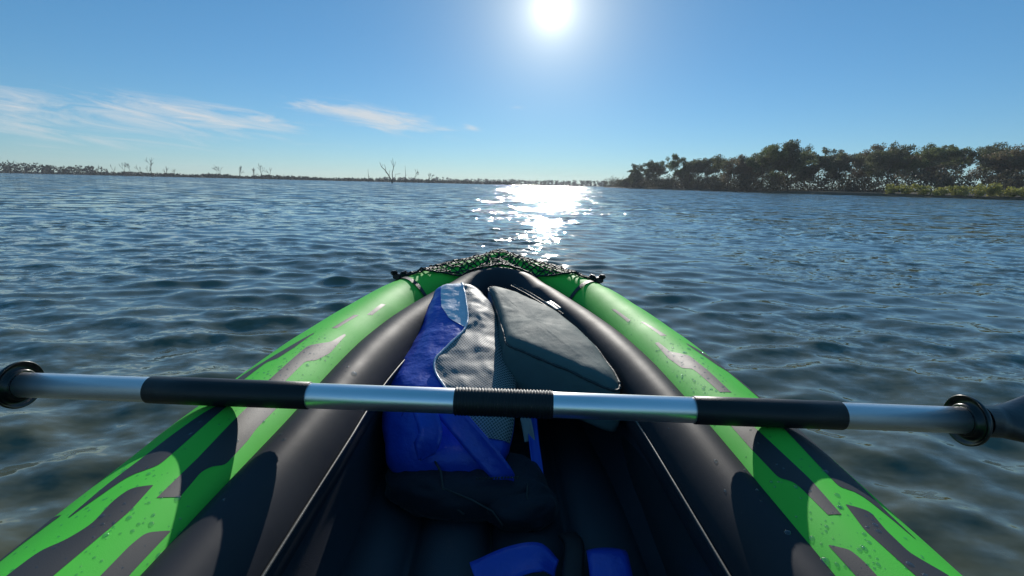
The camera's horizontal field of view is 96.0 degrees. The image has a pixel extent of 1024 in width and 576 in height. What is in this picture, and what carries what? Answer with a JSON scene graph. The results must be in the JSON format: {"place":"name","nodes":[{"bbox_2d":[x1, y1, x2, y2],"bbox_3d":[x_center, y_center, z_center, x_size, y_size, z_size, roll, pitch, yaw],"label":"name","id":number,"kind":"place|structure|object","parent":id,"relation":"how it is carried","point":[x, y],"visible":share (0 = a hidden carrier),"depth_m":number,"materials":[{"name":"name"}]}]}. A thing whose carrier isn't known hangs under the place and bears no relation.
{"place":"outdoors","nodes":[
{"label":"outdoors","id":0,"kind":"place"},
{"bbox_2d":[0,171,513,184],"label":"shore","id":1,"kind":"structure","parent":0,"point":[224,177],"depth_m":294.51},
{"bbox_2d":[0,162,512,184],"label":"shoreline brush","id":2,"kind":"object","parent":1,"relation":"on","point":[46,168],"visible":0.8,"depth_m":289.99,"materials":[{"name":"plant"}]},
{"bbox_2d":[0,173,1023,575],"bbox_3d":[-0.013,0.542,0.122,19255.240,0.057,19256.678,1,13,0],"label":"water","id":3,"kind":"structure","parent":0,"point":[854,299],"depth_m":2.52,"materials":[{"name":"blue liquid"}]},
{"bbox_2d":[380,158,395,182],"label":"dead tree","id":4,"kind":"object","parent":3,"relation":"in","point":[392,180],"visible":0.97,"depth_m":145.86,"materials":[{"name":"grey wood"}]},
{"bbox_2d":[0,249,961,575],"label":"inflatable kayak","id":5,"kind":"object","parent":3,"relation":"on","point":[224,491],"visible":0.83,"depth_m":0.52,"materials":[{"name":"green plastic"}]},
{"bbox_2d":[382,282,543,480],"bbox_3d":[-0.084,0.154,0.938,0.278,0.243,0.572,1,13,0],"label":"gear bag","id":6,"kind":"object","parent":5,"relation":"on","point":[456,343],"visible":0.88,"depth_m":0.79,"materials":[{"name":"blue fabric"},{"name":"pale grey mesh fabric"}]},
{"bbox_2d":[385,452,558,532],"bbox_3d":[-0.064,0.291,0.702,0.268,0.074,0.154,1,13,0],"label":"black pouch","id":7,"kind":"object","parent":5,"relation":"on","point":[525,500],"visible":0.87,"depth_m":0.66,"materials":[{"name":"fabric"}]},
{"bbox_2d":[0,361,1023,446],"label":"kayak paddle","id":8,"kind":"object","parent":5,"relation":"on","point":[966,420],"visible":1,"depth_m":0.51,"materials":[{"name":"metal"}]},
{"bbox_2d":[469,531,632,575],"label":"seat","id":9,"kind":"object","parent":5,"relation":"on","point":[522,559],"visible":1,"depth_m":0.56,"materials":[{"name":"blue fabric"}]},
{"bbox_2d":[487,283,620,431],"bbox_3d":[0.050,0.145,0.969,0.171,0.206,0.568,-1,13,-11],"label":"cushion","id":10,"kind":"object","parent":5,"relation":"on","point":[547,345],"visible":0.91,"depth_m":0.82,"materials":[{"name":"grey fabric"}]},
{"bbox_2d":[0,0,1023,192],"label":"sky","id":11,"kind":"structure","parent":0,"point":[539,90],"materials":[{"name":"blue"}]},
{"bbox_2d":[514,184,608,186],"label":"shore","id":12,"kind":"structure","parent":0,"point":[561,185],"depth_m":590.45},
{"bbox_2d":[379,176,711,185],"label":"distant wood","id":13,"kind":"object","parent":12,"relation":"on","point":[544,182],"visible":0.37,"depth_m":604.51,"materials":[{"name":"green plant"}]},
{"bbox_2d":[608,186,1023,199],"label":"bank","id":14,"kind":"structure","parent":0,"point":[912,194],"depth_m":84.84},
{"bbox_2d":[620,178,632,187],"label":"tree","id":15,"kind":"object","parent":14,"relation":"on","point":[622,182],"visible":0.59,"depth_m":206.06,"materials":[{"name":"green plant"}]},
{"bbox_2d":[628,173,641,186],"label":"tree","id":16,"kind":"object","parent":14,"relation":"on","point":[632,179],"visible":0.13,"depth_m":201.14,"materials":[{"name":"green plant"}]},
{"bbox_2d":[627,163,657,186],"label":"tree","id":17,"kind":"object","parent":14,"relation":"on","point":[637,175],"visible":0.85,"depth_m":187.63,"materials":[{"name":"green plant"}]},
{"bbox_2d":[642,160,668,185],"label":"tree","id":18,"kind":"object","parent":14,"relation":"on","point":[653,167],"visible":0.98,"depth_m":182.10,"materials":[{"name":"green plant"}]},
{"bbox_2d":[661,153,693,187],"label":"tree","id":19,"kind":"object","parent":14,"relation":"on","point":[674,164],"visible":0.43,"depth_m":162.81,"materials":[{"name":"green plant"}]},
{"bbox_2d":[682,158,701,182],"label":"tree","id":20,"kind":"object","parent":14,"relation":"on","point":[693,173],"visible":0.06,"depth_m":160.44,"materials":[{"name":"green plant"}]},
{"bbox_2d":[680,158,714,188],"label":"tree","id":21,"kind":"object","parent":14,"relation":"on","point":[690,166],"visible":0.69,"depth_m":151.52,"materials":[{"name":"green plant"}]},
{"bbox_2d":[695,155,725,188],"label":"tree","id":22,"kind":"object","parent":14,"relation":"on","point":[707,164],"visible":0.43,"depth_m":146.15,"materials":[{"name":"green plant"}]},
{"bbox_2d":[710,154,756,189],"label":"tree","id":23,"kind":"object","parent":14,"relation":"on","point":[719,166],"visible":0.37,"depth_m":129.16,"materials":[{"name":"green plant"}]},
{"bbox_2d":[719,154,764,189],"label":"tree","id":24,"kind":"object","parent":14,"relation":"on","point":[741,167],"visible":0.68,"depth_m":121.73,"materials":[{"name":"green plant"}]},
{"bbox_2d":[734,162,771,178],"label":"tree","id":25,"kind":"object","parent":14,"relation":"on","point":[765,171],"visible":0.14,"depth_m":143.79,"materials":[{"name":"green plant"}]},
{"bbox_2d":[744,143,818,189],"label":"tree","id":26,"kind":"object","parent":14,"relation":"on","point":[751,161],"visible":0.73,"depth_m":111.65,"materials":[{"name":"green plant"}]},
{"bbox_2d":[752,139,817,190],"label":"tree","id":27,"kind":"object","parent":14,"relation":"on","point":[792,147],"visible":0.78,"depth_m":108.81,"materials":[{"name":"green plant"}]},
{"bbox_2d":[768,150,814,188],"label":"tree","id":28,"kind":"object","parent":14,"relation":"on","point":[773,172],"visible":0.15,"depth_m":120.22,"materials":[{"name":"green plant"}]},
{"bbox_2d":[603,164,1023,192],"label":"undergrowth","id":29,"kind":"object","parent":14,"relation":"on","point":[779,182],"visible":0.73,"depth_m":110.46,"materials":[{"name":"green plant"}]},
{"bbox_2d":[792,153,837,190],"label":"tree","id":30,"kind":"object","parent":14,"relation":"on","point":[826,163],"visible":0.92,"depth_m":114.21,"materials":[{"name":"green plant"}]},
{"bbox_2d":[799,147,865,188],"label":"tree","id":31,"kind":"object","parent":14,"relation":"on","point":[842,165],"visible":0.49,"depth_m":113.54,"materials":[{"name":"green plant"}]},
{"bbox_2d":[831,149,865,185],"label":"tree","id":32,"kind":"object","parent":14,"relation":"on","point":[835,155],"visible":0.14,"depth_m":137.52,"materials":[{"name":"green plant"}]},
{"bbox_2d":[821,144,901,186],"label":"tree","id":33,"kind":"object","parent":14,"relation":"on","point":[873,148],"visible":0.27,"depth_m":115.33,"materials":[{"name":"green plant"}]},
{"bbox_2d":[849,142,908,177],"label":"tree","id":34,"kind":"object","parent":14,"relation":"on","point":[855,159],"visible":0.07,"depth_m":113.54,"materials":[{"name":"green plant"}]},
{"bbox_2d":[862,140,918,182],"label":"tree","id":35,"kind":"object","parent":14,"relation":"on","point":[888,158],"visible":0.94,"depth_m":101.55,"materials":[{"name":"green plant"}]},
{"bbox_2d":[885,182,901,193],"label":"shoreline shrub","id":36,"kind":"object","parent":14,"relation":"on","point":[889,189],"visible":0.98,"depth_m":81.03,"materials":[{"name":"green plant"}]},
{"bbox_2d":[899,183,919,193],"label":"shoreline shrub","id":37,"kind":"object","parent":14,"relation":"on","point":[905,190],"visible":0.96,"depth_m":79.16,"materials":[{"name":"green plant"}]},
{"bbox_2d":[916,185,933,194],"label":"shoreline shrub","id":38,"kind":"object","parent":14,"relation":"on","point":[921,188],"visible":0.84,"depth_m":76.95,"materials":[{"name":"green plant"}]},
{"bbox_2d":[900,151,951,190],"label":"tree","id":39,"kind":"object","parent":14,"relation":"on","point":[932,168],"visible":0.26,"depth_m":104.54,"materials":[{"name":"green plant"}]},
{"bbox_2d":[913,145,948,187],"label":"tree","id":40,"kind":"object","parent":14,"relation":"on","point":[937,163],"visible":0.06,"depth_m":120.15,"materials":[{"name":"green plant"}]},
{"bbox_2d":[924,186,948,195],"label":"shoreline shrub","id":41,"kind":"object","parent":14,"relation":"on","point":[941,191],"visible":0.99,"depth_m":74.97,"materials":[{"name":"green plant"}]},
{"bbox_2d":[889,142,986,179],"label":"tree","id":42,"kind":"object","parent":14,"relation":"on","point":[952,151],"visible":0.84,"depth_m":99.17,"materials":[{"name":"green plant"}]},
{"bbox_2d":[942,144,974,181],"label":"tree","id":43,"kind":"object","parent":14,"relation":"on","point":[954,168],"visible":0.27,"depth_m":116.90,"materials":[{"name":"green plant"}]},
{"bbox_2d":[948,185,973,194],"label":"shoreline shrub","id":44,"kind":"object","parent":14,"relation":"on","point":[955,188],"visible":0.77,"depth_m":73.88,"materials":[{"name":"green plant"}]},
{"bbox_2d":[956,185,996,196],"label":"shoreline shrub","id":45,"kind":"object","parent":14,"relation":"on","point":[978,191],"visible":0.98,"depth_m":70.41,"materials":[{"name":"green plant"}]},
{"bbox_2d":[952,149,1008,183],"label":"tree","id":46,"kind":"object","parent":14,"relation":"on","point":[975,170],"visible":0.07,"depth_m":118.83,"materials":[{"name":"green plant"}]},
{"bbox_2d":[978,182,1002,195],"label":"shoreline shrub","id":47,"kind":"object","parent":14,"relation":"on","point":[990,190],"visible":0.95,"depth_m":69.73,"materials":[{"name":"green plant"}]},
{"bbox_2d":[973,143,1023,187],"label":"tree","id":48,"kind":"object","parent":14,"relation":"on","point":[1000,158],"visible":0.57,"depth_m":89.58,"materials":[{"name":"green plant"}]},
{"bbox_2d":[975,142,1023,188],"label":"tree","id":49,"kind":"object","parent":14,"relation":"on","point":[987,150],"visible":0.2,"depth_m":99.02,"materials":[{"name":"green plant"}]},
{"bbox_2d":[981,146,1023,187],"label":"tree","id":50,"kind":"object","parent":14,"relation":"on","point":[1019,162],"visible":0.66,"depth_m":89.08,"materials":[{"name":"green plant"}]},
{"bbox_2d":[993,186,1021,196],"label":"shoreline shrub","id":51,"kind":"object","parent":14,"relation":"on","point":[1011,192],"visible":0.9,"depth_m":68.95,"materials":[{"name":"green plant"}]},
{"bbox_2d":[1018,187,1023,197],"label":"shoreline shrub","id":52,"kind":"object","parent":14,"relation":"on","point":[1021,192],"visible":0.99,"depth_m":66.84,"materials":[{"name":"green plant"}]}
]}

